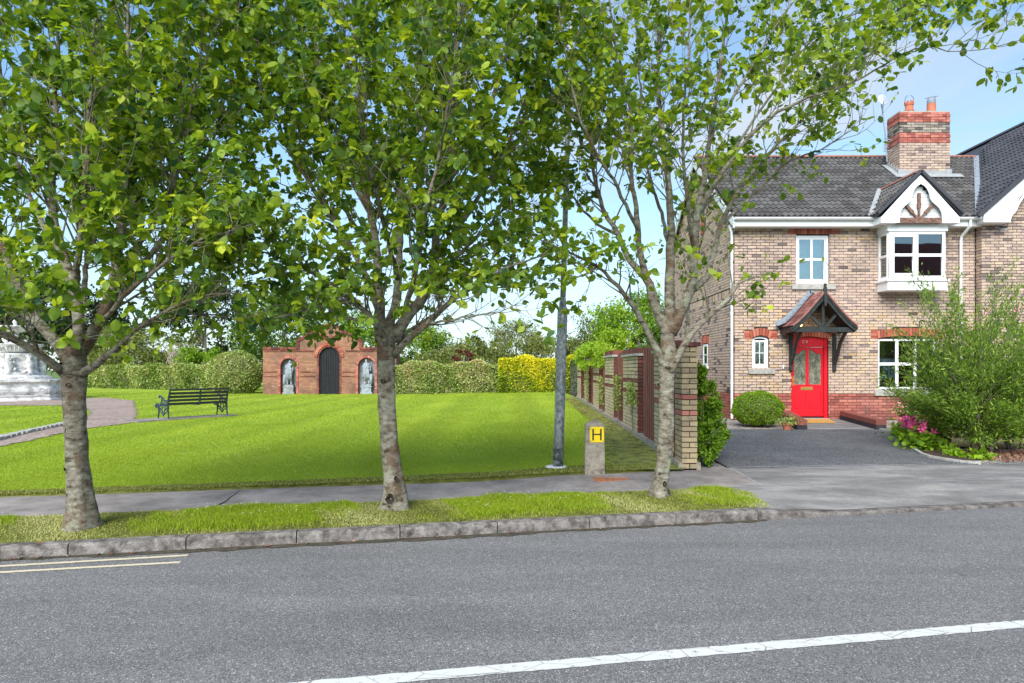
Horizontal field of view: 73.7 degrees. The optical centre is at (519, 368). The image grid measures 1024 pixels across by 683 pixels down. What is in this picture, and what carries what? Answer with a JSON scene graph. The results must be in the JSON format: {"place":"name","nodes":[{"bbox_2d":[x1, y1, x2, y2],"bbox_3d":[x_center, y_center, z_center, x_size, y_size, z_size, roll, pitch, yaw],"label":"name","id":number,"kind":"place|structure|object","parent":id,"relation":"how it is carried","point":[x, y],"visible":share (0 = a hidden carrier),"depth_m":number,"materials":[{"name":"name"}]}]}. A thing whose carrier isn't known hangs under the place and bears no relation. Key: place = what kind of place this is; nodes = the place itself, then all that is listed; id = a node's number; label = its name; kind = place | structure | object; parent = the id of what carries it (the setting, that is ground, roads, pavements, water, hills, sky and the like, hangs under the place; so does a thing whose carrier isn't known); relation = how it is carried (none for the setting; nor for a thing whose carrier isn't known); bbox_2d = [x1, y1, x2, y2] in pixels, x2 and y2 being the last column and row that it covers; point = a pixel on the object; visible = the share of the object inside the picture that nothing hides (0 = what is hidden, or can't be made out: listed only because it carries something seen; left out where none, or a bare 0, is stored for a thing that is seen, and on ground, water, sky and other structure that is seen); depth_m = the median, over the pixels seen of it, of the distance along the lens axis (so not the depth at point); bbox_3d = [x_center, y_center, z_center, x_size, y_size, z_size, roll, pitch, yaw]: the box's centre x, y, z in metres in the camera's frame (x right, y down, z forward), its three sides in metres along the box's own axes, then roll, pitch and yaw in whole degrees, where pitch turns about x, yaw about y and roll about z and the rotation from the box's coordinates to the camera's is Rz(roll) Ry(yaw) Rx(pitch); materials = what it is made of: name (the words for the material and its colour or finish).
{"place":"outdoors","nodes":[
{"label":"outdoors","id":0,"kind":"place"},
{"bbox_2d":[0,398,138,445],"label":"garden path","id":1,"kind":"structure","parent":0,"point":[109,411],"depth_m":20.10,"materials":[{"name":"concrete"}]},
{"bbox_2d":[163,342,195,364],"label":"dead shrub","id":2,"kind":"object","parent":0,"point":[171,353],"visible":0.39,"depth_m":47.67,"materials":[{"name":"beige plant"}]},
{"bbox_2d":[0,391,577,416],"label":"distant lawn grass","id":3,"kind":"structure","parent":0,"point":[307,405],"depth_m":25.16,"materials":[{"name":"green plant"}]},
{"bbox_2d":[0,383,621,490],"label":"lawn","id":4,"kind":"structure","parent":0,"point":[138,391],"depth_m":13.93,"materials":[{"name":"green plant"}]},
{"bbox_2d":[0,320,61,401],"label":"fountain","id":5,"kind":"object","parent":4,"relation":"on","point":[24,376],"visible":0.71,"depth_m":30.57,"materials":[{"name":"stone"}]},
{"bbox_2d":[0,260,80,354],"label":"dark conifer","id":6,"kind":"object","parent":4,"relation":"on","point":[38,336],"visible":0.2,"depth_m":54.98,"materials":[{"name":"green plant"}]},
{"bbox_2d":[55,284,130,361],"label":"dark conifer","id":7,"kind":"object","parent":4,"relation":"on","point":[114,316],"visible":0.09,"depth_m":59.79,"materials":[{"name":"green plant"}]},
{"bbox_2d":[67,321,182,365],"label":"bushy tree","id":8,"kind":"object","parent":4,"relation":"on","point":[140,337],"visible":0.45,"depth_m":48.08,"materials":[{"name":"green plant"}]},
{"bbox_2d":[87,361,214,390],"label":"hedge","id":9,"kind":"object","parent":4,"relation":"on","point":[164,376],"visible":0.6,"depth_m":44.75,"materials":[{"name":"green plant"}]},
{"bbox_2d":[120,414,236,422],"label":"bench slab","id":10,"kind":"structure","parent":4,"relation":"on","point":[166,418],"depth_m":18.96,"materials":[{"name":"concrete"}]},
{"bbox_2d":[155,387,229,418],"bbox_3d":[-9.416,0.983,19.693,0.785,0.882,1.853,0,0,33],"label":"park bench","id":11,"kind":"object","parent":10,"relation":"on","point":[200,399],"visible":1,"depth_m":19.46,"materials":[{"name":"black metal"}]},
{"bbox_2d":[163,343,221,363],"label":"young tree","id":12,"kind":"object","parent":4,"relation":"on","point":[190,355],"visible":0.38,"depth_m":46.66,"materials":[{"name":"green plant"}]},
{"bbox_2d":[204,349,262,393],"bbox_3d":[-15.855,0.285,37.992,3.227,2.781,2.614,0,0,0],"label":"round bush","id":13,"kind":"object","parent":4,"relation":"on","point":[238,371],"visible":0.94,"depth_m":37.23,"materials":[{"name":"green plant"}]},
{"bbox_2d":[220,286,323,364],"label":"broadleaf tree","id":14,"kind":"object","parent":4,"relation":"on","point":[254,350],"visible":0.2,"depth_m":48.96,"materials":[{"name":"green plant"}]},
{"bbox_2d":[282,360,295,393],"bbox_3d":[-12.554,0.490,37.073,0.653,1.881,0.364,0,0,0],"label":"statue","id":15,"kind":"object","parent":4,"relation":"on","point":[287,388],"visible":0.94,"depth_m":36.94,"materials":[{"name":"grey stone"}]},
{"bbox_2d":[263,324,399,393],"bbox_3d":[-10.332,-0.381,37.770,7.196,4.161,1.660,0,0,0],"label":"brick folly","id":16,"kind":"object","parent":4,"relation":"on","point":[324,367],"visible":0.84,"depth_m":37.00,"materials":[{"name":"brick"}]},
{"bbox_2d":[0,398,682,494],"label":"path side moss","id":17,"kind":"object","parent":4,"relation":"on","point":[613,466],"visible":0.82,"depth_m":8.94,"materials":[{"name":"green plant"}]},
{"bbox_2d":[324,310,402,364],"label":"broadleaf tree","id":18,"kind":"object","parent":4,"relation":"on","point":[367,334],"visible":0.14,"depth_m":47.10,"materials":[{"name":"green plant"}]},
{"bbox_2d":[360,359,372,393],"bbox_3d":[-8.302,0.454,37.069,0.664,1.952,0.371,0,0,0],"label":"statue","id":19,"kind":"object","parent":4,"relation":"on","point":[365,387],"visible":1,"depth_m":36.94,"materials":[{"name":"grey stone"}]},
{"bbox_2d":[6,399,757,558],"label":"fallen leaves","id":20,"kind":"object","parent":4,"relation":"on","point":[454,535],"visible":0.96,"depth_m":7.14,"materials":[{"name":"brown plant"}]},
{"bbox_2d":[395,320,458,364],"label":"pale tree","id":21,"kind":"object","parent":4,"relation":"on","point":[424,345],"visible":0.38,"depth_m":51.07,"materials":[{"name":"green plant"}]},
{"bbox_2d":[395,358,498,393],"bbox_3d":[-4.020,0.452,36.798,6.240,2.054,2.050,0,0,0],"label":"hedge","id":22,"kind":"object","parent":4,"relation":"on","point":[429,376],"visible":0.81,"depth_m":36.09,"materials":[{"name":"green plant"}]},
{"bbox_2d":[415,342,488,365],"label":"shrub","id":23,"kind":"object","parent":4,"relation":"on","point":[436,354],"visible":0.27,"depth_m":43.15,"materials":[{"name":"green plant"}]},
{"bbox_2d":[450,348,474,367],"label":"copper shrub","id":24,"kind":"object","parent":4,"relation":"on","point":[468,353],"visible":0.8,"depth_m":41.94,"materials":[{"name":"brown plant"}]},
{"bbox_2d":[443,333,504,364],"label":"tree","id":25,"kind":"object","parent":4,"relation":"on","point":[466,345],"visible":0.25,"depth_m":49.48,"materials":[{"name":"green plant"}]},
{"bbox_2d":[472,315,546,364],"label":"wispy tree","id":26,"kind":"object","parent":4,"relation":"on","point":[507,333],"visible":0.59,"depth_m":45.40,"materials":[{"name":"green plant"}]},
{"bbox_2d":[497,354,575,394],"bbox_3d":[0.902,0.310,36.176,4.237,2.248,1.992,0,0,0],"label":"hedge","id":27,"kind":"object","parent":4,"relation":"on","point":[538,373],"visible":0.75,"depth_m":35.49,"materials":[{"name":"yellow plant"}]},
{"bbox_2d":[523,330,580,364],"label":"shrub","id":28,"kind":"object","parent":4,"relation":"on","point":[532,347],"visible":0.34,"depth_m":44.31,"materials":[{"name":"green plant"}]},
{"bbox_2d":[546,6,572,468],"bbox_3d":[0.443,-2.453,9.439,0.403,7.855,0.941,0,0,22],"label":"lamp post","id":29,"kind":"object","parent":4,"relation":"on","point":[559,418],"visible":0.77,"depth_m":9.71,"materials":[{"name":"metal"}]},
{"bbox_2d":[559,333,564,362],"bbox_3d":[0.600,-0.290,9.695,0.084,0.430,0.008,0,0,0],"label":"inspection door","id":30,"kind":"structure","parent":29,"relation":"in","point":[562,335],"depth_m":9.69,"materials":[{"name":"metal"}]},
{"bbox_2d":[565,397,683,469],"bbox_3d":[1.738,1.279,18.725,1.105,0.258,18.450,0,0,0],"label":"wall foot moss","id":31,"kind":"object","parent":4,"relation":"on","point":[651,459],"depth_m":11.65,"materials":[{"name":"green plant"}]},
{"bbox_2d":[0,468,759,516],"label":"footpath","id":32,"kind":"structure","parent":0,"point":[161,501],"depth_m":8.20,"materials":[{"name":"concrete"}]},
{"bbox_2d":[0,465,676,496],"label":"moss band","id":33,"kind":"object","parent":32,"relation":"on","point":[474,479],"visible":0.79,"depth_m":8.67,"materials":[{"name":"green plant"}]},
{"bbox_2d":[584,419,625,474],"bbox_3d":[1.095,1.123,9.399,0.700,0.853,0.161,0,0,0],"label":"hydrant marker","id":34,"kind":"object","parent":32,"relation":"on","point":[594,455],"visible":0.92,"depth_m":9.33,"materials":[{"name":"concrete"}]},
{"bbox_2d":[592,476,629,481],"bbox_3d":[1.204,1.461,9.056,0.505,0.020,0.364,0,0,-8],"label":"stopcock cover","id":35,"kind":"object","parent":32,"relation":"on","point":[598,479],"visible":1,"depth_m":8.99,"materials":[{"name":"metal"}]},
{"bbox_2d":[730,467,763,485],"bbox_3d":[3.025,1.438,9.155,0.034,0.034,1.330,0,0,0],"label":"pavement joint","id":36,"kind":"object","parent":32,"relation":"on","point":[748,477],"visible":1,"depth_m":9.04,"materials":[{"name":"grey concrete"}]},
{"bbox_2d":[0,484,768,542],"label":"verge ground","id":37,"kind":"structure","parent":0,"point":[283,527],"depth_m":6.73,"materials":[{"name":"green plant"}]},
{"bbox_2d":[0,0,325,532],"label":"street tree","id":38,"kind":"object","parent":37,"relation":"on","point":[124,156],"visible":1,"depth_m":5.80,"materials":[{"name":"green plant"}]},
{"bbox_2d":[157,0,597,511],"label":"street tree","id":39,"kind":"object","parent":37,"relation":"on","point":[360,151],"visible":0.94,"depth_m":6.48,"materials":[{"name":"green plant"}]},
{"bbox_2d":[483,0,1023,497],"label":"street tree","id":40,"kind":"object","parent":37,"relation":"on","point":[589,96],"visible":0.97,"depth_m":7.57,"materials":[{"name":"green plant"}]},
{"bbox_2d":[0,506,1023,682],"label":"road","id":41,"kind":"structure","parent":0,"point":[286,614],"depth_m":4.59,"materials":[{"name":"grey asphalt"}]},
{"bbox_2d":[0,561,180,572],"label":"parking line","id":42,"kind":"object","parent":41,"relation":"on","point":[88,567],"visible":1,"depth_m":5.48,"materials":[{"name":"beige paint"}]},
{"bbox_2d":[0,554,187,566],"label":"parking line","id":43,"kind":"object","parent":41,"relation":"on","point":[91,560],"visible":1,"depth_m":5.68,"materials":[{"name":"beige paint"}]},
{"bbox_2d":[0,519,766,560],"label":"gutter dirt","id":44,"kind":"structure","parent":41,"relation":"on","point":[224,549],"depth_m":6.27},
{"bbox_2d":[0,501,1023,558],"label":"kerb","id":45,"kind":"structure","parent":41,"relation":"on","point":[132,544],"depth_m":6.48,"materials":[{"name":"concrete"}]},
{"bbox_2d":[292,620,1023,682],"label":"line","id":46,"kind":"object","parent":41,"relation":"on","point":[574,662],"visible":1,"depth_m":3.81,"materials":[{"name":"paint"}]},
{"bbox_2d":[0,0,1023,369],"label":"sky","id":47,"kind":"structure","parent":0,"point":[979,113],"materials":[{"name":"blue"}]},
{"bbox_2d":[46,370,1008,534],"bbox_3d":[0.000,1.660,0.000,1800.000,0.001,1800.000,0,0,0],"label":"ground","id":48,"kind":"structure","parent":0,"point":[54,374],"depth_m":128.78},
{"bbox_2d":[147,270,258,351],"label":"broadleaf tree","id":49,"kind":"object","parent":48,"relation":"on","point":[220,299],"visible":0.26,"depth_m":64.64,"materials":[{"name":"green plant"}]},
{"bbox_2d":[42,326,645,374],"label":"woodland","id":50,"kind":"object","parent":48,"relation":"on","point":[192,338],"visible":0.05,"depth_m":73.37,"materials":[{"name":"green plant"}]},
{"bbox_2d":[568,302,616,352],"bbox_3d":[4.326,-1.112,37.949,3.245,5.438,2.738,0,0,0],"label":"wispy tree","id":51,"kind":"object","parent":48,"relation":"on","point":[581,332],"visible":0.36,"depth_m":37.61,"materials":[{"name":"green plant"}]},
{"bbox_2d":[576,340,700,469],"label":"garden wall","id":52,"kind":"structure","parent":48,"relation":"on","point":[639,367],"depth_m":12.52,"materials":[{"name":"brick"}]},
{"bbox_2d":[582,360,590,402],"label":"creeper","id":53,"kind":"object","parent":52,"relation":"attached to","point":[587,392],"visible":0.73,"depth_m":22.69,"materials":[{"name":"green plant"}]},
{"bbox_2d":[571,337,618,370],"bbox_3d":[2.369,-0.450,22.552,1.111,1.090,11.212,0,0,0],"label":"climbing plant","id":54,"kind":"object","parent":52,"relation":"attached to","point":[596,349],"visible":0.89,"depth_m":20.37,"materials":[{"name":"green plant"}]},
{"bbox_2d":[595,375,604,413],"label":"creeper","id":55,"kind":"object","parent":52,"relation":"attached to","point":[601,386],"visible":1,"depth_m":18.67,"materials":[{"name":"green plant"}]},
{"bbox_2d":[611,374,622,421],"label":"creeper","id":56,"kind":"object","parent":52,"relation":"attached to","point":[618,378],"visible":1,"depth_m":15.53,"materials":[{"name":"green plant"}]},
{"bbox_2d":[622,380,638,430],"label":"creeper","id":57,"kind":"object","parent":52,"relation":"attached to","point":[631,400],"visible":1,"depth_m":13.53,"materials":[{"name":"green plant"}]},
{"bbox_2d":[571,395,1023,468],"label":"garden soil","id":58,"kind":"structure","parent":0,"point":[733,424],"depth_m":12.32,"materials":[{"name":"soil"}]},
{"bbox_2d":[569,360,577,396],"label":"hedge","id":59,"kind":"object","parent":58,"relation":"on","point":[573,380],"visible":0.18,"depth_m":32.79,"materials":[{"name":"green plant"}]},
{"bbox_2d":[594,328,636,349],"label":"shrub","id":60,"kind":"object","parent":58,"relation":"on","point":[618,338],"visible":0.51,"depth_m":25.70,"materials":[{"name":"green plant"}]},
{"bbox_2d":[582,280,664,348],"bbox_3d":[5.550,-1.261,31.889,5.316,5.737,4.434,0,0,0],"label":"broadleaf tree","id":61,"kind":"object","parent":58,"relation":"on","point":[619,315],"visible":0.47,"depth_m":31.43,"materials":[{"name":"green plant"}]},
{"bbox_2d":[629,323,660,348],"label":"shrub","id":62,"kind":"object","parent":58,"relation":"on","point":[655,333],"visible":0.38,"depth_m":16.99,"materials":[{"name":"green plant"}]},
{"bbox_2d":[697,361,735,466],"bbox_3d":[2.873,0.690,10.557,0.820,1.633,1.631,0,0,0],"label":"evergreen shrub","id":63,"kind":"object","parent":58,"relation":"on","point":[709,420],"visible":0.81,"depth_m":10.04,"materials":[{"name":"green plant"}]},
{"bbox_2d":[730,390,784,426],"bbox_3d":[5.554,0.973,15.948,1.222,0.992,1.196,0,0,0],"label":"topiary ball","id":64,"kind":"object","parent":58,"relation":"on","point":[756,408],"visible":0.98,"depth_m":15.60,"materials":[{"name":"green plant"}]},
{"bbox_2d":[665,95,980,419],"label":"brick house","id":65,"kind":"structure","parent":58,"relation":"on","point":[872,228],"depth_m":17.67,"materials":[{"name":"brown brick"}]},
{"bbox_2d":[748,337,774,373],"bbox_3d":[6.241,-0.352,17.688,0.676,0.965,0.175,0,0,0],"label":"window","id":66,"kind":"structure","parent":65,"relation":"in","point":[750,371],"depth_m":17.72,"materials":[{"name":"white paint"}]},
{"bbox_2d":[793,347,822,416],"bbox_3d":[7.489,0.348,17.766,0.809,1.805,0.098,0,0,0],"label":"door","id":67,"kind":"structure","parent":65,"relation":"in","point":[808,361],"depth_m":17.78,"materials":[{"name":"red paint"}]},
{"bbox_2d":[791,235,835,289],"bbox_3d":[7.583,-2.754,17.688,1.126,1.408,0.175,0,0,0],"label":"window","id":68,"kind":"structure","parent":65,"relation":"in","point":[811,283],"depth_m":17.72,"materials":[{"name":"white paint"}]},
{"bbox_2d":[776,283,857,372],"bbox_3d":[7.500,-1.000,17.200,1.780,2.200,0.920,0,0,0],"label":"door canopy","id":69,"kind":"object","parent":65,"relation":"attached to","point":[797,316],"visible":1,"depth_m":17.03,"materials":[{"name":"wood"}]},
{"bbox_2d":[880,93,892,161],"bbox_3d":[10.842,-7.135,20.182,0.399,2.033,0.072,0,0,0],"label":"aerial pole","id":70,"kind":"object","parent":65,"relation":"attached to","point":[885,147],"visible":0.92,"depth_m":20.19,"materials":[{"name":"grey metal"}]},
{"bbox_2d":[878,94,887,104],"bbox_3d":[10.680,-7.930,20.105,0.234,0.335,0.288,0,0,36],"label":"satellite dish","id":71,"kind":"object","parent":70,"relation":"attached to","point":[881,98],"visible":0.94,"depth_m":20.13,"materials":[{"name":"grey metal"}]},
{"bbox_2d":[874,339,933,395],"bbox_3d":[10.030,-0.038,17.688,1.741,1.467,0.175,0,0,0],"label":"window","id":72,"kind":"structure","parent":65,"relation":"in","point":[888,350],"depth_m":17.75,"materials":[{"name":"white paint"}]},
{"bbox_2d":[807,419,872,428],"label":"ramp","id":73,"kind":"structure","parent":58,"relation":"on","point":[840,424],"depth_m":15.92,"materials":[{"name":"concrete"}]},
{"bbox_2d":[782,411,806,429],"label":"ramp wall","id":74,"kind":"structure","parent":73,"relation":"on","point":[801,425],"depth_m":15.13,"materials":[{"name":"red brick"}]},
{"bbox_2d":[806,419,835,422],"bbox_3d":[7.305,1.295,16.988,0.878,0.022,1.359,0,0,16],"label":"doormat","id":75,"kind":"object","parent":73,"relation":"on","point":[819,421],"visible":0.61,"depth_m":16.64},
{"bbox_2d":[840,411,886,429],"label":"ramp wall","id":76,"kind":"structure","parent":73,"relation":"on","point":[865,420],"depth_m":15.86,"materials":[{"name":"red brick"}]},
{"bbox_2d":[887,401,919,420],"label":"plant","id":77,"kind":"object","parent":58,"relation":"on","point":[908,413],"visible":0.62,"depth_m":15.94,"materials":[{"name":"green plant"}]},
{"bbox_2d":[859,255,1023,451],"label":"willow shrub","id":78,"kind":"object","parent":58,"relation":"on","point":[971,402],"visible":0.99,"depth_m":11.14,"materials":[{"name":"green plant"}]},
{"bbox_2d":[920,449,978,460],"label":"flower bed soil","id":79,"kind":"structure","parent":58,"relation":"on","point":[935,452],"depth_m":10.90,"materials":[{"name":"brown soil"}]},
{"bbox_2d":[875,415,909,434],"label":"geranium","id":80,"kind":"object","parent":79,"relation":"on","point":[897,424],"visible":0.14,"depth_m":13.88,"materials":[{"name":"green plant"}]},
{"bbox_2d":[883,415,920,436],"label":"geranium","id":81,"kind":"object","parent":79,"relation":"on","point":[907,418],"visible":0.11,"depth_m":13.29,"materials":[{"name":"green plant"}]},
{"bbox_2d":[888,415,930,441],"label":"geranium","id":82,"kind":"object","parent":79,"relation":"on","point":[903,425],"visible":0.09,"depth_m":12.80,"materials":[{"name":"green plant"}]},
{"bbox_2d":[893,419,948,445],"bbox_3d":[7.138,1.181,12.244,0.795,0.588,0.972,0,0,-45],"label":"geranium","id":83,"kind":"object","parent":79,"relation":"on","point":[910,425],"visible":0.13,"depth_m":12.22,"materials":[{"name":"green plant"}]},
{"bbox_2d":[893,420,951,452],"bbox_3d":[6.940,1.151,11.776,0.908,0.624,0.890,0,0,40],"label":"geranium","id":84,"kind":"object","parent":79,"relation":"on","point":[922,438],"visible":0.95,"depth_m":11.64,"materials":[{"name":"green plant"}]},
{"bbox_2d":[939,442,970,457],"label":"plant","id":85,"kind":"object","parent":79,"relation":"on","point":[953,452],"visible":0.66,"depth_m":10.94,"materials":[{"name":"green plant"}]},
{"bbox_2d":[958,446,998,460],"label":"plant","id":86,"kind":"object","parent":58,"relation":"on","point":[981,453],"visible":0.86,"depth_m":10.70,"materials":[{"name":"green plant"}]},
{"bbox_2d":[946,433,1023,447],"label":"dry grass patch","id":87,"kind":"object","parent":58,"relation":"on","point":[963,443],"visible":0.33,"depth_m":12.56,"materials":[{"name":"beige plant"}]},
{"bbox_2d":[954,298,1023,376],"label":"rose bush","id":88,"kind":"object","parent":58,"relation":"on","point":[1002,307],"visible":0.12,"depth_m":15.22,"materials":[{"name":"green plant"}]},
{"bbox_2d":[956,122,1023,378],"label":"neighbour house","id":89,"kind":"structure","parent":58,"relation":"on","point":[998,213],"depth_m":17.43,"materials":[{"name":"brick"}]},
{"bbox_2d":[962,446,1023,462],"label":"bed litter","id":90,"kind":"object","parent":58,"relation":"on","point":[1016,455],"visible":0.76,"depth_m":10.84,"materials":[{"name":"brown plant"}]},
{"bbox_2d":[984,421,1023,449],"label":"laurel bush","id":91,"kind":"object","parent":58,"relation":"on","point":[1006,443],"visible":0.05,"depth_m":11.82,"materials":[{"name":"green plant"}]},
{"bbox_2d":[701,429,1023,467],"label":"driveway","id":92,"kind":"structure","parent":0,"point":[781,447],"depth_m":11.73,"materials":[{"name":"grey asphalt"}]},
{"bbox_2d":[767,413,807,429],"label":"potted plant","id":93,"kind":"object","parent":92,"relation":"on","point":[787,425],"visible":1,"depth_m":14.93,"materials":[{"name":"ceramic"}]},
{"bbox_2d":[879,428,980,464],"bbox_3d":[7.189,1.368,12.642,0.587,0.127,5.037,0,0,14],"label":"drive edging","id":94,"kind":"object","parent":92,"relation":"on","point":[918,451],"visible":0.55,"depth_m":10.57,"materials":[{"name":"concrete"}]},
{"bbox_2d":[727,479,1023,509],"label":"crossover","id":95,"kind":"object","parent":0,"point":[851,496],"visible":0.97,"depth_m":8.21,"materials":[{"name":"concrete"}]},
{"bbox_2d":[733,464,1023,485],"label":"pavement","id":96,"kind":"structure","parent":0,"point":[805,475],"depth_m":9.39,"materials":[{"name":"concrete"}]},
{"bbox_2d":[769,465,836,466],"bbox_3d":[4.115,1.414,9.925,2.187,0.001,0.038,0,0,-7],"label":"pavement joint","id":97,"kind":"object","parent":96,"relation":"on","point":[818,465],"visible":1,"depth_m":9.97,"materials":[{"name":"grey concrete"}]},
{"bbox_2d":[772,481,922,485],"bbox_3d":[4.115,1.457,8.655,2.195,0.001,0.022,0,0,-9],"label":"pavement joint","id":98,"kind":"object","parent":96,"relation":"on","point":[846,483],"visible":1,"depth_m":8.66,"materials":[{"name":"grey concrete"}]},
{"bbox_2d":[923,478,1023,481],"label":"pavement joint","id":99,"kind":"object","parent":96,"relation":"on","point":[983,479],"visible":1,"depth_m":8.98,"materials":[{"name":"grey concrete"}]}
]}

